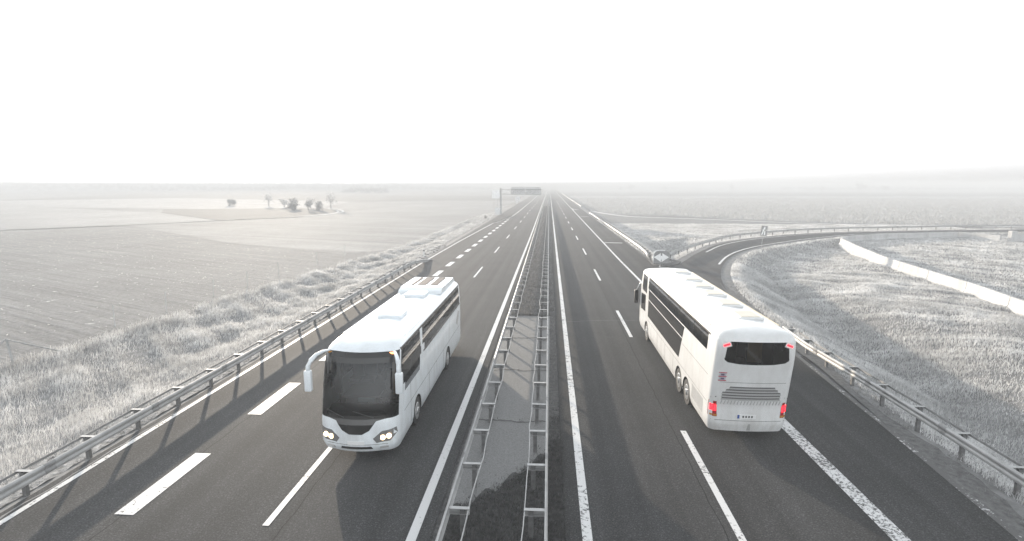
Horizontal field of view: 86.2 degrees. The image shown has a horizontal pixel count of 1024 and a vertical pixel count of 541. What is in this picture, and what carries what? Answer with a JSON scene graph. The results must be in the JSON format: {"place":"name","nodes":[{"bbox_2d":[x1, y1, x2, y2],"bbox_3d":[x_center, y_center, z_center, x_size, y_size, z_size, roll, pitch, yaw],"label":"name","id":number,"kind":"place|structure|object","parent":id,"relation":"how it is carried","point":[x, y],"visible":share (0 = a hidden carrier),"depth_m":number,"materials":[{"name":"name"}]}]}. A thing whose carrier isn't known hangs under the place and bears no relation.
{"place":"outdoors","nodes":[
{"label":"outdoors","id":0,"kind":"place"},
{"bbox_2d":[0,203,212,230],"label":"stubble field","id":1,"kind":"structure","parent":0,"point":[17,217],"depth_m":153.50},
{"bbox_2d":[0,201,343,229],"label":"dirt track","id":2,"kind":"structure","parent":0,"point":[215,220],"depth_m":147.63,"materials":[{"name":"grey soil"}]},
{"bbox_2d":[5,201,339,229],"bbox_3d":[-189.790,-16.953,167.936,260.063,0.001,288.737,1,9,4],"label":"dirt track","id":3,"kind":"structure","parent":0,"point":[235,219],"depth_m":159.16,"materials":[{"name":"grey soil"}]},
{"bbox_2d":[0,198,347,208],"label":"pale meadow","id":4,"kind":"structure","parent":0,"point":[179,203],"depth_m":276.14,"materials":[{"name":"white plant"}]},
{"bbox_2d":[227,199,236,205],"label":"shrub","id":5,"kind":"object","parent":4,"relation":"on","point":[232,202],"visible":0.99,"depth_m":246.83,"materials":[{"name":"grey plant"}]},
{"bbox_2d":[262,193,272,205],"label":"tree","id":6,"kind":"object","parent":4,"relation":"on","point":[267,197],"visible":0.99,"depth_m":241.61,"materials":[{"name":"grey plant"}]},
{"bbox_2d":[278,199,288,206],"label":"tree","id":7,"kind":"object","parent":4,"relation":"on","point":[284,202],"visible":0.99,"depth_m":230.60,"materials":[{"name":"grey plant"}]},
{"bbox_2d":[0,226,385,376],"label":"plowed field","id":8,"kind":"structure","parent":0,"point":[50,299],"depth_m":56.42,"materials":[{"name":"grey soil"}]},
{"bbox_2d":[161,208,336,219],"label":"dark meadow","id":9,"kind":"structure","parent":0,"point":[226,214],"depth_m":179.96,"materials":[{"name":"beige plant"}]},
{"bbox_2d":[287,202,296,209],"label":"shrub","id":10,"kind":"object","parent":9,"relation":"on","point":[292,206],"visible":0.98,"depth_m":204.18,"materials":[{"name":"grey plant"}]},
{"bbox_2d":[288,198,299,205],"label":"tree","id":11,"kind":"object","parent":9,"relation":"on","point":[294,200],"visible":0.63,"depth_m":216.67,"materials":[{"name":"grey plant"}]},
{"bbox_2d":[304,200,311,210],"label":"tree","id":12,"kind":"object","parent":9,"relation":"on","point":[308,204],"visible":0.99,"depth_m":200.02,"materials":[{"name":"grey plant"}]},
{"bbox_2d":[306,196,316,207],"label":"tree","id":13,"kind":"object","parent":9,"relation":"on","point":[309,199],"visible":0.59,"depth_m":218.28,"materials":[{"name":"grey plant"}]},
{"bbox_2d":[314,201,323,210],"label":"shrub","id":14,"kind":"object","parent":9,"relation":"on","point":[318,205],"visible":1,"depth_m":200.61,"materials":[{"name":"grey plant"}]},
{"bbox_2d":[0,194,523,201],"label":"strip field","id":15,"kind":"structure","parent":0,"point":[354,198],"depth_m":406.80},
{"bbox_2d":[0,190,525,195],"bbox_3d":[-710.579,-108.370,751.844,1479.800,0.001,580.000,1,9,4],"label":"distant field","id":16,"kind":"structure","parent":0,"point":[336,192],"depth_m":673.13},
{"bbox_2d":[341,187,388,192],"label":"hedge","id":17,"kind":"object","parent":16,"relation":"on","point":[380,190],"visible":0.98,"depth_m":646.37,"materials":[{"name":"grey plant"}]},
{"bbox_2d":[122,200,513,253],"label":"young crop field","id":18,"kind":"structure","parent":0,"point":[371,230],"depth_m":121.07,"materials":[{"name":"grey plant"}]},
{"bbox_2d":[303,277,459,450],"bbox_3d":[-4.321,3.031,22.556,3.000,3.772,12.570,1,9,4],"label":"coach","id":19,"kind":"object","parent":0,"point":[386,363],"visible":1,"depth_m":17.21,"materials":[{"name":"painted metal"},{"name":"tinted glass"},{"name":"plastic"}]},
{"bbox_2d":[401,329,420,389],"bbox_3d":[-3.400,2.995,18.398,0.060,1.430,2.868,1,9,4],"label":"side window","id":20,"kind":"structure","parent":19,"relation":"in","point":[410,353],"depth_m":18.37,"materials":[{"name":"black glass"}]},
{"bbox_2d":[422,287,458,347],"bbox_3d":[-3.018,1.862,23.985,0.057,0.920,8.205,1,9,4],"label":"side window","id":21,"kind":"structure","parent":19,"relation":"in","point":[429,328],"depth_m":23.06,"materials":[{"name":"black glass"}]},
{"bbox_2d":[449,315,549,505],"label":"median paving","id":22,"kind":"structure","parent":0,"point":[507,446],"depth_m":20.03,"materials":[{"name":"concrete"}]},
{"bbox_2d":[479,419,545,422],"bbox_3d":[-0.032,5.393,19.642,2.643,0.001,0.264,1,9,5],"label":"sealed crack","id":23,"kind":"object","parent":22,"relation":"on","point":[511,420],"visible":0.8,"depth_m":19.65,"materials":[{"name":"grey asphalt"}]},
{"bbox_2d":[497,369,545,370],"bbox_3d":[0.336,4.553,25.005,2.640,0.001,0.295,1,9,4],"label":"sealed crack","id":24,"kind":"object","parent":22,"relation":"on","point":[522,370],"visible":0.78,"depth_m":24.94,"materials":[{"name":"grey"}]},
{"bbox_2d":[442,408,570,540],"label":"median grass","id":25,"kind":"structure","parent":0,"point":[537,495],"depth_m":14.43,"materials":[{"name":"black plant"}]},
{"bbox_2d":[0,186,1023,539],"bbox_3d":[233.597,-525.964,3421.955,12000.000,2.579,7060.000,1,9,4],"label":"ground","id":26,"kind":"structure","parent":0,"point":[728,282],"depth_m":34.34,"materials":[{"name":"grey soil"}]},
{"bbox_2d":[0,244,344,364],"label":"field fence","id":27,"kind":"object","parent":26,"relation":"on","point":[7,340],"visible":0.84,"depth_m":31.10,"materials":[{"name":"grey"}]},
{"bbox_2d":[0,259,431,500],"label":"guard rail","id":28,"kind":"object","parent":26,"relation":"on","point":[25,479],"visible":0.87,"depth_m":19.47,"materials":[{"name":"metal"}]},
{"bbox_2d":[0,246,444,507],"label":"verge dirt","id":29,"kind":"structure","parent":26,"relation":"on","point":[37,483],"depth_m":19.91,"materials":[{"name":"grey soil"}]},
{"bbox_2d":[6,245,445,495],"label":"verge weeds","id":30,"kind":"object","parent":26,"relation":"on","point":[248,359],"visible":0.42,"depth_m":27.15,"materials":[{"name":"grey plant"}]},
{"bbox_2d":[0,218,492,518],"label":"pavement edge","id":31,"kind":"object","parent":26,"relation":"on","point":[47,482],"visible":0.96,"depth_m":19.25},
{"bbox_2d":[0,212,494,487],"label":"verge grass","id":32,"kind":"structure","parent":26,"relation":"on","point":[400,257],"depth_m":31.35,"materials":[{"name":"grey plant"}]},
{"bbox_2d":[0,189,547,540],"bbox_3d":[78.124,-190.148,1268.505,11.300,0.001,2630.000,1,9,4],"label":"carriageway","id":33,"kind":"structure","parent":26,"relation":"on","point":[243,478],"depth_m":16.80,"materials":[{"name":"grey asphalt"}]},
{"bbox_2d":[115,453,209,514],"bbox_3d":[-9.853,6.014,15.640,0.540,0.001,3.253,1,9,4],"label":"short dash","id":34,"kind":"object","parent":33,"relation":"on","point":[144,498],"visible":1,"depth_m":15.39,"materials":[{"name":"paint"}]},
{"bbox_2d":[0,223,492,524],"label":"edge line","id":35,"kind":"object","parent":33,"relation":"on","point":[20,510],"visible":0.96,"depth_m":19.19,"materials":[{"name":"paint"}]},
{"bbox_2d":[248,383,299,414],"bbox_3d":[-9.391,5.054,21.768,0.540,0.001,3.253,1,9,4],"label":"short dash","id":36,"kind":"object","parent":33,"relation":"on","point":[264,406],"visible":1,"depth_m":21.56,"materials":[{"name":"paint"}]},
{"bbox_2d":[263,447,331,525],"bbox_3d":[-5.908,5.834,16.788,0.170,0.001,6.500,1,9,4],"label":"lane marking","id":37,"kind":"object","parent":33,"relation":"on","point":[279,508],"visible":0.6,"depth_m":15.21,"materials":[{"name":"paint"}]},
{"bbox_2d":[406,192,546,540],"bbox_3d":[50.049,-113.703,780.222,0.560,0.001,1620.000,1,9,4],"label":"edge line","id":38,"kind":"object","parent":33,"relation":"on","point":[421,513],"visible":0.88,"depth_m":18.39,"materials":[{"name":"paint"}]},
{"bbox_2d":[326,191,337,208],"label":"tree","id":39,"kind":"object","parent":26,"relation":"on","point":[329,199],"visible":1,"depth_m":215.59,"materials":[{"name":"grey plant"}]},
{"bbox_2d":[492,191,499,197],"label":"road sign","id":40,"kind":"object","parent":26,"relation":"on","point":[495,194],"visible":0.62,"depth_m":203.91,"materials":[{"name":"metal"}]},
{"bbox_2d":[430,189,564,540],"bbox_3d":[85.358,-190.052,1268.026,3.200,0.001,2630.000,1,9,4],"label":"median strip","id":41,"kind":"object","parent":26,"relation":"on","point":[554,411],"visible":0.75,"depth_m":15.29,"materials":[{"name":"soil"}]},
{"bbox_2d":[435,192,547,540],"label":"guard rail","id":42,"kind":"object","parent":41,"relation":"on","point":[462,511],"visible":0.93,"depth_m":18.25,"materials":[{"name":"metal"}]},
{"bbox_2d":[521,195,548,540],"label":"guard rail","id":43,"kind":"object","parent":41,"relation":"on","point":[531,513],"visible":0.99,"depth_m":19.31,"materials":[{"name":"metal"}]},
{"bbox_2d":[495,208,499,215],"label":"road sign","id":44,"kind":"object","parent":26,"relation":"on","point":[497,211],"visible":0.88,"depth_m":149.88,"materials":[{"name":"metal"}]},
{"bbox_2d":[0,183,1023,190],"bbox_3d":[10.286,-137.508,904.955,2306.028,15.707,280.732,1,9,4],"label":"distant woods","id":45,"kind":"object","parent":26,"relation":"on","point":[26,187],"visible":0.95,"depth_m":935.33,"materials":[{"name":"grey plant"}]},
{"bbox_2d":[500,187,541,213],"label":"sign gantry","id":46,"kind":"object","parent":26,"relation":"on","point":[529,190],"visible":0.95,"depth_m":156.90,"materials":[{"name":"metal"}]},
{"bbox_2d":[562,193,581,207],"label":"guard rail","id":47,"kind":"object","parent":26,"relation":"on","point":[573,201],"visible":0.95,"depth_m":260.39,"materials":[{"name":"metal"}]},
{"bbox_2d":[589,212,651,259],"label":"guard rail","id":48,"kind":"object","parent":26,"relation":"on","point":[613,228],"visible":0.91,"depth_m":83.71,"materials":[{"name":"metal"}]},
{"bbox_2d":[760,226,767,247],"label":"motorway sign","id":49,"kind":"object","parent":26,"relation":"on","point":[764,229],"visible":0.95,"depth_m":74.10,"materials":[{"name":"metal"}]},
{"bbox_2d":[550,189,1018,540],"bbox_3d":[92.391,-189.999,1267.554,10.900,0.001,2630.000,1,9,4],"label":"carriageway","id":50,"kind":"structure","parent":26,"relation":"on","point":[645,479],"depth_m":17.05,"materials":[{"name":"grey asphalt"}]},
{"bbox_2d":[550,194,592,540],"bbox_3d":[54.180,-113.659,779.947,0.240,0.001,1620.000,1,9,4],"label":"edge line","id":51,"kind":"object","parent":50,"relation":"on","point":[584,513],"visible":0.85,"depth_m":18.39,"materials":[{"name":"paint"}]},
{"bbox_2d":[554,190,641,281],"bbox_3d":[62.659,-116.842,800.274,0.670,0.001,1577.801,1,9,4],"label":"edge line","id":52,"kind":"object","parent":50,"relation":"on","point":[609,248],"visible":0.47,"depth_m":69.47,"materials":[{"name":"paint"}]},
{"bbox_2d":[616,311,632,336],"bbox_3d":[6.853,3.200,33.612,0.190,0.001,6.500,1,9,4],"label":"lane marking","id":53,"kind":"object","parent":50,"relation":"on","point":[624,324],"visible":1,"depth_m":33.14,"materials":[{"name":"paint"}]},
{"bbox_2d":[681,431,746,540],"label":"lane marking","id":54,"kind":"object","parent":50,"relation":"on","point":[725,509],"visible":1,"depth_m":15.09,"materials":[{"name":"paint"}]},
{"bbox_2d":[782,418,910,540],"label":"edge line","id":55,"kind":"object","parent":50,"relation":"on","point":[880,519],"visible":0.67,"depth_m":15.24,"materials":[{"name":"paint"}]},
{"bbox_2d":[795,353,1023,540],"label":"faded edge line","id":56,"kind":"object","parent":50,"relation":"on","point":[1001,522],"visible":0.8,"depth_m":16.61,"materials":[{"name":"paint"}]},
{"bbox_2d":[561,192,1023,195],"bbox_3d":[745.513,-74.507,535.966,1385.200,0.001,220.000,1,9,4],"label":"field strip","id":57,"kind":"object","parent":26,"relation":"on","point":[756,194],"visible":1,"depth_m":536.29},
{"bbox_2d":[594,218,1023,536],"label":"pavement edge","id":58,"kind":"object","parent":26,"relation":"on","point":[920,445],"visible":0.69,"depth_m":16.88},
{"bbox_2d":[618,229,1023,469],"bbox_3d":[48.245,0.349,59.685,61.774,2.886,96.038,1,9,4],"label":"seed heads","id":59,"kind":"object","parent":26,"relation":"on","point":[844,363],"visible":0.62,"depth_m":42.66,"materials":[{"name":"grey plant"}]},
{"bbox_2d":[669,225,1023,258],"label":"guard rail","id":60,"kind":"object","parent":26,"relation":"on","point":[671,251],"visible":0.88,"depth_m":97.74,"materials":[{"name":"metal"}]},
{"bbox_2d":[729,281,1023,526],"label":"shoulder weeds","id":61,"kind":"object","parent":26,"relation":"on","point":[892,408],"visible":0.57,"depth_m":20.18,"materials":[{"name":"grey plant"}]},
{"bbox_2d":[782,326,1023,497],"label":"guard rail","id":62,"kind":"object","parent":26,"relation":"on","point":[1015,474],"visible":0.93,"depth_m":18.59,"materials":[{"name":"metal"}]},
{"bbox_2d":[838,232,1023,316],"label":"concrete drainage channel","id":63,"kind":"object","parent":26,"relation":"on","point":[1012,304],"visible":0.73,"depth_m":56.33,"materials":[{"name":"grey concrete"}]},
{"bbox_2d":[1007,231,1023,241],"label":"concrete wall","id":64,"kind":"structure","parent":26,"relation":"on","point":[1013,236],"depth_m":85.82,"materials":[{"name":"grey concrete"}]},
{"bbox_2d":[0,184,1023,188],"bbox_3d":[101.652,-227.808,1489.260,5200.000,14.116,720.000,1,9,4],"label":"hills","id":65,"kind":"structure","parent":0,"point":[561,186],"depth_m":1311.60,"materials":[{"name":"grey"}]},
{"bbox_2d":[0,0,1023,185],"label":"sky","id":66,"kind":"structure","parent":0,"point":[94,92],"materials":[{"name":"white"}]},
{"bbox_2d":[511,206,557,403],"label":"median grass","id":67,"kind":"structure","parent":0,"point":[530,307],"depth_m":47.11,"materials":[{"name":"grey plant"}]},
{"bbox_2d":[647,258,680,266],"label":"gore island","id":68,"kind":"structure","parent":0,"point":[673,262],"depth_m":58.57,"materials":[{"name":"concrete"}]},
{"bbox_2d":[652,250,669,262],"bbox_3d":[15.976,-1.551,59.042,1.790,1.502,1.170,0,9,2],"label":"gore arrow board","id":69,"kind":"object","parent":68,"relation":"on","point":[660,256],"visible":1,"depth_m":58.52,"materials":[{"name":"white plastic"}]},
{"bbox_2d":[634,268,795,431],"bbox_3d":[8.241,2.609,24.807,3.152,3.910,15.170,1,9,4],"label":"coach","id":70,"kind":"object","parent":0,"point":[727,358],"visible":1,"depth_m":18.27,"materials":[{"name":"painted metal"},{"name":"black glass"},{"name":"tinted glass"}]},
{"bbox_2d":[641,293,645,310],"bbox_3d":[7.386,1.737,30.664,0.029,1.020,1.350,1,9,4],"label":"driver window","id":71,"kind":"structure","parent":70,"relation":"in","point":[643,301],"depth_m":30.63,"materials":[{"name":"black glass"}]},
{"bbox_2d":[643,274,647,292],"bbox_3d":[7.386,0.694,30.247,0.056,0.910,1.350,1,9,4],"label":"front quarter window","id":72,"kind":"structure","parent":70,"relation":"in","point":[645,281],"depth_m":30.15,"materials":[{"name":"black glass"}]},
{"bbox_2d":[649,279,708,348],"bbox_3d":[6.942,1.512,23.761,0.026,0.600,11.050,1,9,4],"label":"side window","id":73,"kind":"structure","parent":70,"relation":"in","point":[699,332],"depth_m":21.94,"materials":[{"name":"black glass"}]},
{"bbox_2d":[724,342,789,364],"bbox_3d":[7.736,2.627,17.226,2.031,0.780,0.150,1,9,4],"label":"rear window","id":74,"kind":"structure","parent":70,"relation":"in","point":[742,353],"depth_m":17.18,"materials":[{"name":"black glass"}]},
{"bbox_2d":[591,211,905,225],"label":"field path","id":75,"kind":"structure","parent":0,"point":[717,219],"depth_m":148.27,"materials":[{"name":"grey soil"}]},
{"bbox_2d":[558,190,1023,192],"bbox_3d":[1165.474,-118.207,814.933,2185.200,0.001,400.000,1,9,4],"label":"pale field","id":76,"kind":"structure","parent":0,"point":[879,191],"depth_m":778.54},
{"bbox_2d":[568,196,1023,225],"bbox_3d":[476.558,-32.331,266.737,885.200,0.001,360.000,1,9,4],"label":"maize field","id":77,"kind":"structure","parent":0,"point":[790,197],"depth_m":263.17,"materials":[{"name":"grey plant"}]},
{"bbox_2d":[668,229,1023,292],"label":"ramp road","id":78,"kind":"structure","parent":0,"point":[701,262],"depth_m":72.88,"materials":[{"name":"grey asphalt"}]},
{"bbox_2d":[706,230,943,251],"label":"ramp edge line","id":79,"kind":"object","parent":78,"relation":"on","point":[790,235],"visible":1,"depth_m":87.19,"materials":[{"name":"paint"}]},
{"bbox_2d":[718,231,1023,263],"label":"ramp edge line","id":80,"kind":"object","parent":78,"relation":"on","point":[720,262],"visible":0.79,"depth_m":74.55,"materials":[{"name":"paint"}]},
{"bbox_2d":[793,356,976,505],"bbox_3d":[13.325,5.388,19.716,1.420,0.001,15.000,1,9,4],"label":"shoulder","id":81,"kind":"object","parent":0,"point":[809,373],"visible":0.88,"depth_m":20.91}
]}

